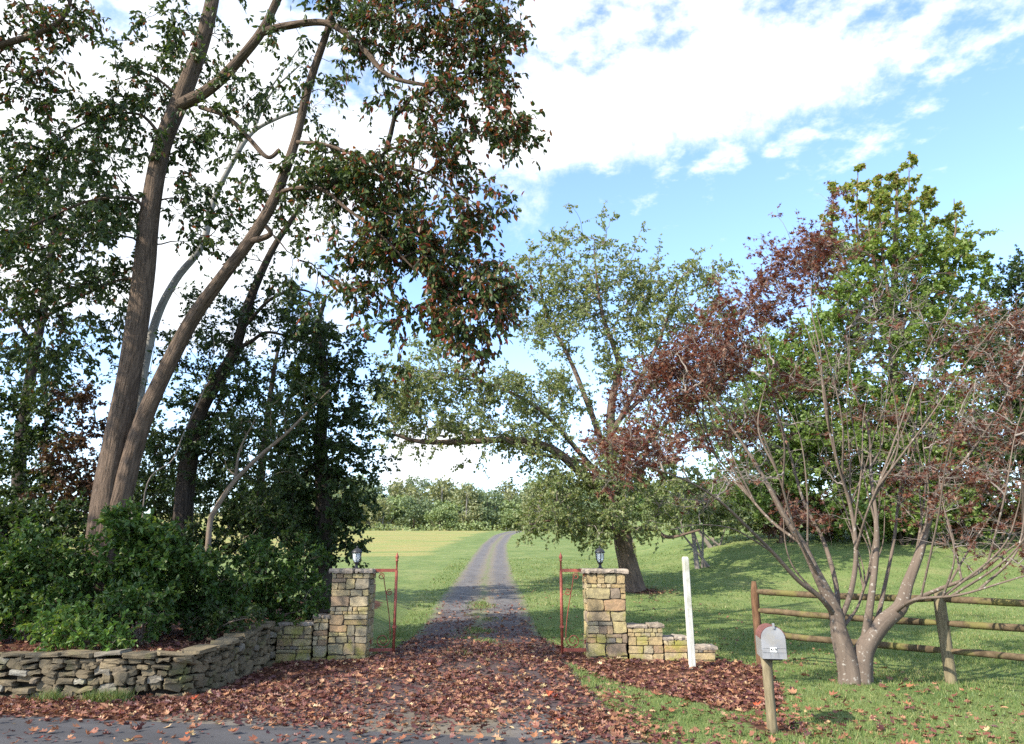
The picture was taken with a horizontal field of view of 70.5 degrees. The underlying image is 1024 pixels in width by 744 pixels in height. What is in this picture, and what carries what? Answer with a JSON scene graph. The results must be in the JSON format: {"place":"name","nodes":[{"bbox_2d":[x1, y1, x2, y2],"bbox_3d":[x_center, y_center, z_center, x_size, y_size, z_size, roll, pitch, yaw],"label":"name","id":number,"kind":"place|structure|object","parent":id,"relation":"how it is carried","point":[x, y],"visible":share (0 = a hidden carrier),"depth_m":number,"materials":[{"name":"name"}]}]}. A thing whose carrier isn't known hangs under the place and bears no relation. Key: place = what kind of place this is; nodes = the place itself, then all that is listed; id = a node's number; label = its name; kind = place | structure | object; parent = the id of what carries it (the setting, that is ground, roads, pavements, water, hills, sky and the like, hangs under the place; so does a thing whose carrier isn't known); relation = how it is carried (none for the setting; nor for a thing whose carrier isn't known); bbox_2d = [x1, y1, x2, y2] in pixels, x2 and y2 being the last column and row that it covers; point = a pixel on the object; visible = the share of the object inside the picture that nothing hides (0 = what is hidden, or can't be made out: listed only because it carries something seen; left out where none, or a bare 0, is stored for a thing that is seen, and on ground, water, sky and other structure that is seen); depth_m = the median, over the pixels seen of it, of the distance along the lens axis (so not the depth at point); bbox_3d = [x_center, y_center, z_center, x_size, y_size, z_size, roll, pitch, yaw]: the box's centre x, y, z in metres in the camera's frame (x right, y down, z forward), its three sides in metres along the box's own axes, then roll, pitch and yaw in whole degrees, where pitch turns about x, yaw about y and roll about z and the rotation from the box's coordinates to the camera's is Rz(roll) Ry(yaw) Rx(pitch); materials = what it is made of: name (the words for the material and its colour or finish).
{"place":"outdoors","nodes":[
{"label":"outdoors","id":0,"kind":"place"},
{"bbox_2d":[0,594,413,657],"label":"woodland bank","id":1,"kind":"structure","parent":0,"point":[381,618],"depth_m":16.99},
{"bbox_2d":[0,488,89,575],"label":"tall shrub","id":2,"kind":"object","parent":1,"relation":"on","point":[63,516],"visible":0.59,"depth_m":12.19,"materials":[{"name":"green plant"}]},
{"bbox_2d":[0,336,92,522],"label":"sapling","id":3,"kind":"object","parent":1,"relation":"on","point":[30,438],"visible":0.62,"depth_m":14.51,"materials":[{"name":"green plant"}]},
{"bbox_2d":[0,0,113,142],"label":"overhanging tree","id":4,"kind":"object","parent":1,"relation":"on","point":[48,29],"visible":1,"depth_m":12.91,"materials":[{"name":"green plant"}]},
{"bbox_2d":[0,513,114,641],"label":"dark shrub","id":5,"kind":"object","parent":1,"relation":"on","point":[44,564],"visible":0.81,"depth_m":10.60,"materials":[{"name":"green plant"}]},
{"bbox_2d":[17,379,110,552],"bbox_3d":[-8.434,2.310,13.741,1.735,4.701,1.933,0,-15,0],"label":"sapling","id":6,"kind":"object","parent":1,"relation":"on","point":[81,400],"visible":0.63,"depth_m":13.82,"materials":[{"name":"green plant"}]},
{"bbox_2d":[11,589,138,656],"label":"shrub","id":7,"kind":"object","parent":1,"relation":"on","point":[69,629],"visible":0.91,"depth_m":9.49,"materials":[{"name":"green plant"}]},
{"bbox_2d":[0,95,165,594],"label":"back tree","id":8,"kind":"object","parent":1,"relation":"on","point":[74,344],"visible":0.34,"depth_m":18.68,"materials":[{"name":"green plant"}]},
{"bbox_2d":[69,572,183,646],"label":"shrub","id":9,"kind":"object","parent":1,"relation":"on","point":[134,602],"visible":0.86,"depth_m":10.20,"materials":[{"name":"green plant"}]},
{"bbox_2d":[79,496,213,642],"bbox_3d":[-5.441,2.956,10.939,1.958,2.149,1.286,0,-15,0],"label":"leafy shrub","id":10,"kind":"object","parent":1,"relation":"on","point":[152,550],"visible":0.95,"depth_m":10.84,"materials":[{"name":"green plant"}]},
{"bbox_2d":[129,409,207,606],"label":"sapling","id":11,"kind":"object","parent":1,"relation":"on","point":[163,507],"visible":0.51,"depth_m":16.80,"materials":[{"name":"green plant"}]},
{"bbox_2d":[141,330,213,626],"bbox_3d":[-6.051,1.762,12.983,0.970,5.297,0.024,0,-15,0],"label":"bare vine","id":12,"kind":"object","parent":1,"relation":"on","point":[181,437],"visible":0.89,"depth_m":13.10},
{"bbox_2d":[147,538,265,633],"bbox_3d":[-5.039,3.584,11.622,2.017,1.786,1.231,0,-15,0],"label":"shrub","id":13,"kind":"object","parent":1,"relation":"on","point":[212,586],"visible":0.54,"depth_m":11.56,"materials":[{"name":"green plant"}]},
{"bbox_2d":[170,599,266,641],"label":"shrub","id":14,"kind":"object","parent":1,"relation":"on","point":[212,625],"visible":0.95,"depth_m":10.90,"materials":[{"name":"green plant"}]},
{"bbox_2d":[97,40,365,518],"bbox_3d":[-7.974,-2.250,20.131,6.968,16.655,2.333,0,-15,0],"label":"pale barked tree","id":15,"kind":"object","parent":1,"relation":"on","point":[170,289],"visible":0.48,"depth_m":20.29,"materials":[{"name":"grey plant"}]},
{"bbox_2d":[137,182,337,614],"bbox_3d":[-5.982,0.153,15.714,4.303,9.874,2.526,0,-15,0],"label":"dark tree","id":16,"kind":"object","parent":1,"relation":"on","point":[193,445],"visible":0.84,"depth_m":15.50,"materials":[{"name":"green plant"}]},
{"bbox_2d":[176,479,309,618],"bbox_3d":[-5.374,3.476,14.391,2.811,2.724,1.373,0,-15,0],"label":"undergrowth shrub","id":17,"kind":"object","parent":1,"relation":"on","point":[257,519],"visible":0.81,"depth_m":14.41,"materials":[{"name":"green plant"}]},
{"bbox_2d":[140,337,345,573],"bbox_3d":[-8.459,2.696,21.943,6.353,8.088,3.327,0,-15,0],"label":"grove tree","id":18,"kind":"object","parent":1,"relation":"on","point":[271,389],"visible":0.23,"depth_m":22.07,"materials":[{"name":"green plant"}]},
{"bbox_2d":[207,532,325,629],"bbox_3d":[-4.323,3.738,12.890,2.096,1.754,1.328,0,-15,0],"label":"shrub","id":19,"kind":"object","parent":1,"relation":"on","point":[271,593],"visible":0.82,"depth_m":12.75,"materials":[{"name":"green plant"}]},
{"bbox_2d":[205,375,334,552],"bbox_3d":[-4.636,2.307,13.694,2.400,4.616,1.615,-6,-16,22],"label":"leaning tree","id":20,"kind":"object","parent":1,"relation":"on","point":[243,422],"visible":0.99,"depth_m":13.90,"materials":[{"name":"green plant"}]},
{"bbox_2d":[0,0,551,632],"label":"black gum tree","id":21,"kind":"object","parent":1,"relation":"on","point":[352,176],"visible":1,"depth_m":12.53,"materials":[{"name":"green plant"}]},
{"bbox_2d":[280,530,333,619],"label":"shrub","id":22,"kind":"object","parent":1,"relation":"on","point":[314,577],"visible":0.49,"depth_m":13.65,"materials":[{"name":"green plant"}]},
{"bbox_2d":[230,295,406,611],"bbox_3d":[-4.286,1.705,16.556,3.362,7.194,2.666,-4,-15,14],"label":"vine covered tree","id":23,"kind":"object","parent":1,"relation":"on","point":[327,472],"visible":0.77,"depth_m":16.26,"materials":[{"name":"green plant"}]},
{"bbox_2d":[0,715,651,743],"bbox_3d":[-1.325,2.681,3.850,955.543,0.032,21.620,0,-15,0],"label":"road","id":24,"kind":"structure","parent":0,"point":[220,734],"depth_m":7.03,"materials":[{"name":"grey asphalt"}]},
{"bbox_2d":[178,735,189,740],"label":"fallen leaf","id":25,"kind":"object","parent":24,"relation":"on","point":[184,738],"visible":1,"depth_m":6.73,"materials":[{"name":"orange plant"}]},
{"bbox_2d":[247,735,257,740],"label":"fallen leaf","id":26,"kind":"object","parent":24,"relation":"on","point":[253,737],"visible":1,"depth_m":6.72,"materials":[{"name":"orange plant"}]},
{"bbox_2d":[474,733,483,738],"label":"fallen leaf","id":27,"kind":"object","parent":24,"relation":"on","point":[479,735],"visible":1,"depth_m":6.83,"materials":[{"name":"orange plant"}]},
{"bbox_2d":[530,730,538,736],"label":"fallen leaf","id":28,"kind":"object","parent":24,"relation":"on","point":[534,734],"visible":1,"depth_m":6.89,"materials":[{"name":"orange plant"}]},
{"bbox_2d":[147,531,645,742],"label":"driveway","id":29,"kind":"structure","parent":0,"point":[489,562],"depth_m":10.84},
{"bbox_2d":[531,719,538,727],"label":"fallen leaf","id":30,"kind":"object","parent":29,"relation":"on","point":[535,724],"visible":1,"depth_m":7.32,"materials":[{"name":"orange plant"}]},
{"bbox_2d":[0,513,1023,743],"bbox_3d":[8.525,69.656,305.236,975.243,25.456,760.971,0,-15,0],"label":"lawn","id":31,"kind":"structure","parent":0,"point":[425,558],"depth_m":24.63,"materials":[{"name":"green plant"}]},
{"bbox_2d":[0,621,280,698],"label":"dry stone wall","id":32,"kind":"structure","parent":31,"relation":"on","point":[230,657],"depth_m":9.12,"materials":[{"name":"grey stone"}]},
{"bbox_2d":[275,568,378,662],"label":"gate pillar","id":33,"kind":"structure","parent":31,"relation":"on","point":[343,628],"depth_m":12.50,"materials":[{"name":"stone"}]},
{"bbox_2d":[352,546,362,568],"bbox_3d":[-2.800,3.339,13.081,0.196,0.398,0.193,0,-15,0],"label":"lantern","id":34,"kind":"object","parent":33,"relation":"on","point":[357,552],"visible":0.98,"depth_m":13.03,"materials":[{"name":"white glass"}]},
{"bbox_2d":[369,552,398,652],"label":"iron gate","id":35,"kind":"structure","parent":33,"relation":"attached to","point":[392,649],"depth_m":12.89,"materials":[{"name":"red metal"}]},
{"bbox_2d":[332,491,359,516],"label":"dark crowned tree","id":36,"kind":"object","parent":31,"relation":"on","point":[338,495],"visible":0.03,"depth_m":129.48,"materials":[{"name":"green plant"}]},
{"bbox_2d":[347,473,388,527],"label":"dark crowned tree","id":37,"kind":"object","parent":31,"relation":"on","point":[380,489],"visible":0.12,"depth_m":157.43,"materials":[{"name":"green plant"}]},
{"bbox_2d":[361,502,379,530],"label":"thinning tree","id":38,"kind":"object","parent":31,"relation":"on","point":[364,513],"visible":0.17,"depth_m":134.28,"materials":[{"name":"green plant"}]},
{"bbox_2d":[367,495,394,530],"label":"thinning tree","id":39,"kind":"object","parent":31,"relation":"on","point":[384,505],"visible":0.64,"depth_m":128.06,"materials":[{"name":"green plant"}]},
{"bbox_2d":[376,493,416,526],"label":"round tree","id":40,"kind":"object","parent":31,"relation":"on","point":[398,511],"visible":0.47,"depth_m":137.15,"materials":[{"name":"green plant"}]},
{"bbox_2d":[386,477,408,523],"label":"thinning tree","id":41,"kind":"object","parent":31,"relation":"on","point":[396,491],"visible":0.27,"depth_m":164.90,"materials":[{"name":"green plant"}]},
{"bbox_2d":[198,517,604,531],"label":"scrub","id":42,"kind":"object","parent":31,"relation":"on","point":[468,527],"visible":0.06,"depth_m":122.25,"materials":[{"name":"green plant"}]},
{"bbox_2d":[402,484,426,526],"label":"thinning tree","id":43,"kind":"object","parent":31,"relation":"on","point":[411,487],"visible":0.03,"depth_m":168.26,"materials":[{"name":"green plant"}]},
{"bbox_2d":[395,494,436,530],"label":"dark crowned tree","id":44,"kind":"object","parent":31,"relation":"on","point":[413,516],"visible":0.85,"depth_m":134.09,"materials":[{"name":"green plant"}]},
{"bbox_2d":[405,475,430,506],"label":"dark crowned tree","id":45,"kind":"object","parent":31,"relation":"on","point":[423,484],"visible":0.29,"depth_m":250.21,"materials":[{"name":"green plant"}]},
{"bbox_2d":[401,487,435,530],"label":"thinning tree","id":46,"kind":"object","parent":31,"relation":"on","point":[415,492],"visible":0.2,"depth_m":148.86,"materials":[{"name":"green plant"}]},
{"bbox_2d":[426,482,453,500],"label":"dark crowned tree","id":47,"kind":"object","parent":31,"relation":"on","point":[438,487],"visible":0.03,"depth_m":247.13,"materials":[{"name":"green plant"}]},
{"bbox_2d":[423,507,458,530],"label":"round tree","id":48,"kind":"object","parent":31,"relation":"on","point":[440,513],"visible":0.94,"depth_m":123.70,"materials":[{"name":"green plant"}]},
{"bbox_2d":[422,474,460,530],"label":"thinning tree","id":49,"kind":"object","parent":31,"relation":"on","point":[440,492],"visible":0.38,"depth_m":164.61,"materials":[{"name":"green plant"}]},
{"bbox_2d":[431,499,468,528],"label":"round tree","id":50,"kind":"object","parent":31,"relation":"on","point":[448,505],"visible":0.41,"depth_m":140.84,"materials":[{"name":"green plant"}]},
{"bbox_2d":[432,490,467,530],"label":"dark crowned tree","id":51,"kind":"object","parent":31,"relation":"on","point":[452,501],"visible":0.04,"depth_m":163.87,"materials":[{"name":"green plant"}]},
{"bbox_2d":[452,480,484,529],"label":"thinning tree","id":52,"kind":"object","parent":31,"relation":"on","point":[469,504],"visible":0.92,"depth_m":129.93,"materials":[{"name":"green plant"}]},
{"bbox_2d":[460,481,486,503],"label":"dark crowned tree","id":53,"kind":"object","parent":31,"relation":"on","point":[480,490],"visible":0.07,"depth_m":203.05,"materials":[{"name":"green plant"}]},
{"bbox_2d":[456,509,498,530],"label":"round tree","id":54,"kind":"object","parent":31,"relation":"on","point":[469,518],"visible":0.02,"depth_m":139.53,"materials":[{"name":"green plant"}]},
{"bbox_2d":[468,487,505,530],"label":"dark crowned tree","id":55,"kind":"object","parent":31,"relation":"on","point":[491,507],"visible":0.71,"depth_m":131.55,"materials":[{"name":"green plant"}]},
{"bbox_2d":[477,489,501,501],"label":"dark crowned tree","id":56,"kind":"object","parent":31,"relation":"on","point":[484,494],"visible":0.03,"depth_m":201.51,"materials":[{"name":"green plant"}]},
{"bbox_2d":[483,497,519,529],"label":"round tree","id":57,"kind":"object","parent":31,"relation":"on","point":[506,504],"visible":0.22,"depth_m":139.59,"materials":[{"name":"green plant"}]},
{"bbox_2d":[490,489,519,530],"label":"thinning tree","id":58,"kind":"object","parent":31,"relation":"on","point":[509,496],"visible":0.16,"depth_m":162.78,"materials":[{"name":"green plant"}]},
{"bbox_2d":[495,478,520,498],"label":"thinning tree","id":59,"kind":"object","parent":31,"relation":"on","point":[503,485],"visible":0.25,"depth_m":207.96,"materials":[{"name":"green plant"}]},
{"bbox_2d":[497,508,525,530],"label":"round tree","id":60,"kind":"object","parent":31,"relation":"on","point":[507,519],"visible":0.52,"depth_m":128.95,"materials":[{"name":"green plant"}]},
{"bbox_2d":[0,573,1023,743],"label":"leaf litter","id":61,"kind":"object","parent":31,"relation":"on","point":[600,716],"visible":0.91,"depth_m":8.91,"materials":[{"name":"brown plant"}]},
{"bbox_2d":[768,734,775,742],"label":"fallen leaf","id":62,"kind":"object","parent":61,"relation":"on","point":[771,738],"visible":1,"depth_m":6.71,"materials":[{"name":"orange plant"}]},
{"bbox_2d":[510,495,538,513],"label":"dark crowned tree","id":63,"kind":"object","parent":31,"relation":"on","point":[516,501],"visible":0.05,"depth_m":145.15,"materials":[{"name":"green plant"}]},
{"bbox_2d":[511,485,539,530],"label":"dark crowned tree","id":64,"kind":"object","parent":31,"relation":"on","point":[520,492],"visible":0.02,"depth_m":166.72,"materials":[{"name":"green plant"}]},
{"bbox_2d":[506,474,545,508],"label":"dark crowned tree","id":65,"kind":"object","parent":31,"relation":"on","point":[529,477],"visible":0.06,"depth_m":198.03,"materials":[{"name":"green plant"}]},
{"bbox_2d":[520,494,541,526],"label":"thinning tree","id":66,"kind":"object","parent":31,"relation":"on","point":[523,503],"visible":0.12,"depth_m":125.10,"materials":[{"name":"green plant"}]},
{"bbox_2d":[520,480,546,512],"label":"thinning tree","id":67,"kind":"object","parent":31,"relation":"on","point":[531,490],"visible":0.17,"depth_m":142.53,"materials":[{"name":"green plant"}]},
{"bbox_2d":[360,200,765,591],"bbox_3d":[2.138,0.449,27.342,15.296,15.198,6.888,0,-15,0],"label":"tree","id":68,"kind":"object","parent":31,"relation":"on","point":[557,513],"visible":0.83,"depth_m":26.48,"materials":[{"name":"green plant"}]},
{"bbox_2d":[565,487,605,521],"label":"dark crowned tree","id":69,"kind":"object","parent":31,"relation":"on","point":[595,506],"visible":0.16,"depth_m":127.32,"materials":[{"name":"green plant"}]},
{"bbox_2d":[601,487,648,504],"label":"dark crowned tree","id":70,"kind":"object","parent":31,"relation":"on","point":[635,498],"visible":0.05,"depth_m":140.65,"materials":[{"name":"green plant"}]},
{"bbox_2d":[627,503,646,519],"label":"round tree","id":71,"kind":"object","parent":31,"relation":"on","point":[634,513],"visible":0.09,"depth_m":129.43,"materials":[{"name":"green plant"}]},
{"bbox_2d":[579,568,717,660],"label":"gate pillar","id":72,"kind":"structure","parent":31,"relation":"on","point":[609,631],"depth_m":12.51,"materials":[{"name":"stone"}]},
{"bbox_2d":[559,552,585,653],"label":"iron gate","id":73,"kind":"structure","parent":72,"relation":"attached to","point":[561,570],"depth_m":12.88,"materials":[{"name":"red metal"}]},
{"bbox_2d":[594,546,604,568],"bbox_3d":[1.585,3.339,13.081,0.196,0.398,0.193,0,-15,0],"label":"lantern","id":74,"kind":"object","parent":72,"relation":"on","point":[599,552],"visible":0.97,"depth_m":13.03,"materials":[{"name":"glass"}]},
{"bbox_2d":[682,557,695,668],"bbox_3d":[2.880,3.998,11.788,0.092,1.930,0.092,2,-15,-8],"label":"marker post","id":75,"kind":"object","parent":31,"relation":"on","point":[688,614],"visible":0.89,"depth_m":11.77,"materials":[{"name":"white paint"}]},
{"bbox_2d":[640,455,738,568],"bbox_3d":[7.963,6.228,32.383,4.681,5.091,3.323,0,-15,0],"label":"willowy shrub","id":76,"kind":"object","parent":31,"relation":"on","point":[721,513],"visible":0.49,"depth_m":32.11,"materials":[{"name":"green plant"}]},
{"bbox_2d":[636,439,770,523],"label":"hedge tree","id":77,"kind":"object","parent":31,"relation":"on","point":[709,473],"visible":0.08,"depth_m":51.69,"materials":[{"name":"green plant"}]},
{"bbox_2d":[650,474,798,547],"bbox_3d":[10.909,7.172,37.523,7.676,3.943,3.279,0,-15,0],"label":"lawn edge shrub","id":78,"kind":"object","parent":31,"relation":"on","point":[753,525],"visible":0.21,"depth_m":37.05,"materials":[{"name":"green plant"}]},
{"bbox_2d":[739,496,769,520],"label":"dark crowned tree","id":79,"kind":"object","parent":31,"relation":"on","point":[750,505],"visible":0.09,"depth_m":132.39,"materials":[{"name":"green plant"}]},
{"bbox_2d":[755,623,786,733],"bbox_3d":[2.637,3.160,7.284,0.251,1.235,0.450,-3,-15,11],"label":"mailbox","id":80,"kind":"object","parent":31,"relation":"on","point":[770,643],"visible":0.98,"depth_m":7.20,"materials":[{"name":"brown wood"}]},
{"bbox_2d":[761,627,786,658],"bbox_3d":[2.598,2.691,7.201,0.229,0.299,0.017,-3,-15,11],"label":"door","id":81,"kind":"structure","parent":80,"relation":"in","point":[770,637],"depth_m":7.19,"materials":[{"name":"white metal"}]},
{"bbox_2d":[690,315,860,542],"bbox_3d":[13.329,2.625,36.569,8.770,11.785,4.266,0,-15,0],"label":"green tree","id":82,"kind":"object","parent":31,"relation":"on","point":[757,492],"visible":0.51,"depth_m":36.10,"materials":[{"name":"green plant"}]},
{"bbox_2d":[566,180,1023,684],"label":"japanese maple","id":83,"kind":"object","parent":31,"relation":"on","point":[854,664],"visible":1,"depth_m":10.32,"materials":[{"name":"brown plant"}]},
{"bbox_2d":[759,481,880,542],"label":"dark bush","id":84,"kind":"object","parent":31,"relation":"on","point":[773,531],"visible":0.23,"depth_m":35.03,"materials":[{"name":"green plant"}]},
{"bbox_2d":[752,480,931,539],"bbox_3d":[16.845,7.107,36.456,9.968,3.420,3.489,0,-15,0],"label":"lawn edge shrub","id":85,"kind":"object","parent":31,"relation":"on","point":[761,516],"visible":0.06,"depth_m":36.05,"materials":[{"name":"green plant"}]},
{"bbox_2d":[727,151,1023,541],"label":"sweetgum tree","id":86,"kind":"object","parent":31,"relation":"on","point":[933,247],"visible":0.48,"depth_m":38.35,"materials":[{"name":"green plant"}]},
{"bbox_2d":[751,581,1023,683],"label":"rail fence","id":87,"kind":"object","parent":31,"relation":"on","point":[944,624],"visible":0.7,"depth_m":10.25,"materials":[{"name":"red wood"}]},
{"bbox_2d":[848,474,983,544],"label":"green bush","id":88,"kind":"object","parent":31,"relation":"on","point":[961,501],"visible":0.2,"depth_m":34.08,"materials":[{"name":"green plant"}]},
{"bbox_2d":[964,736,974,740],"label":"fallen leaf","id":89,"kind":"object","parent":31,"relation":"on","point":[970,738],"visible":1,"depth_m":6.70,"materials":[{"name":"brown plant"}]},
{"bbox_2d":[930,488,1019,539],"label":"lawn edge shrub","id":90,"kind":"object","parent":31,"relation":"on","point":[988,501],"visible":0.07,"depth_m":36.13,"materials":[{"name":"green plant"}]},
{"bbox_2d":[941,492,1020,548],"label":"brown bush","id":91,"kind":"object","parent":31,"relation":"on","point":[1005,514],"visible":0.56,"depth_m":33.15,"materials":[{"name":"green plant"}]},
{"bbox_2d":[961,243,1023,558],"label":"edge tree","id":92,"kind":"object","parent":31,"relation":"on","point":[1014,279],"visible":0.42,"depth_m":33.47,"materials":[{"name":"green plant"}]},
{"bbox_2d":[0,0,1023,512],"label":"sky","id":93,"kind":"structure","parent":0,"point":[694,121],"materials":[{"name":"blue"}]}
]}

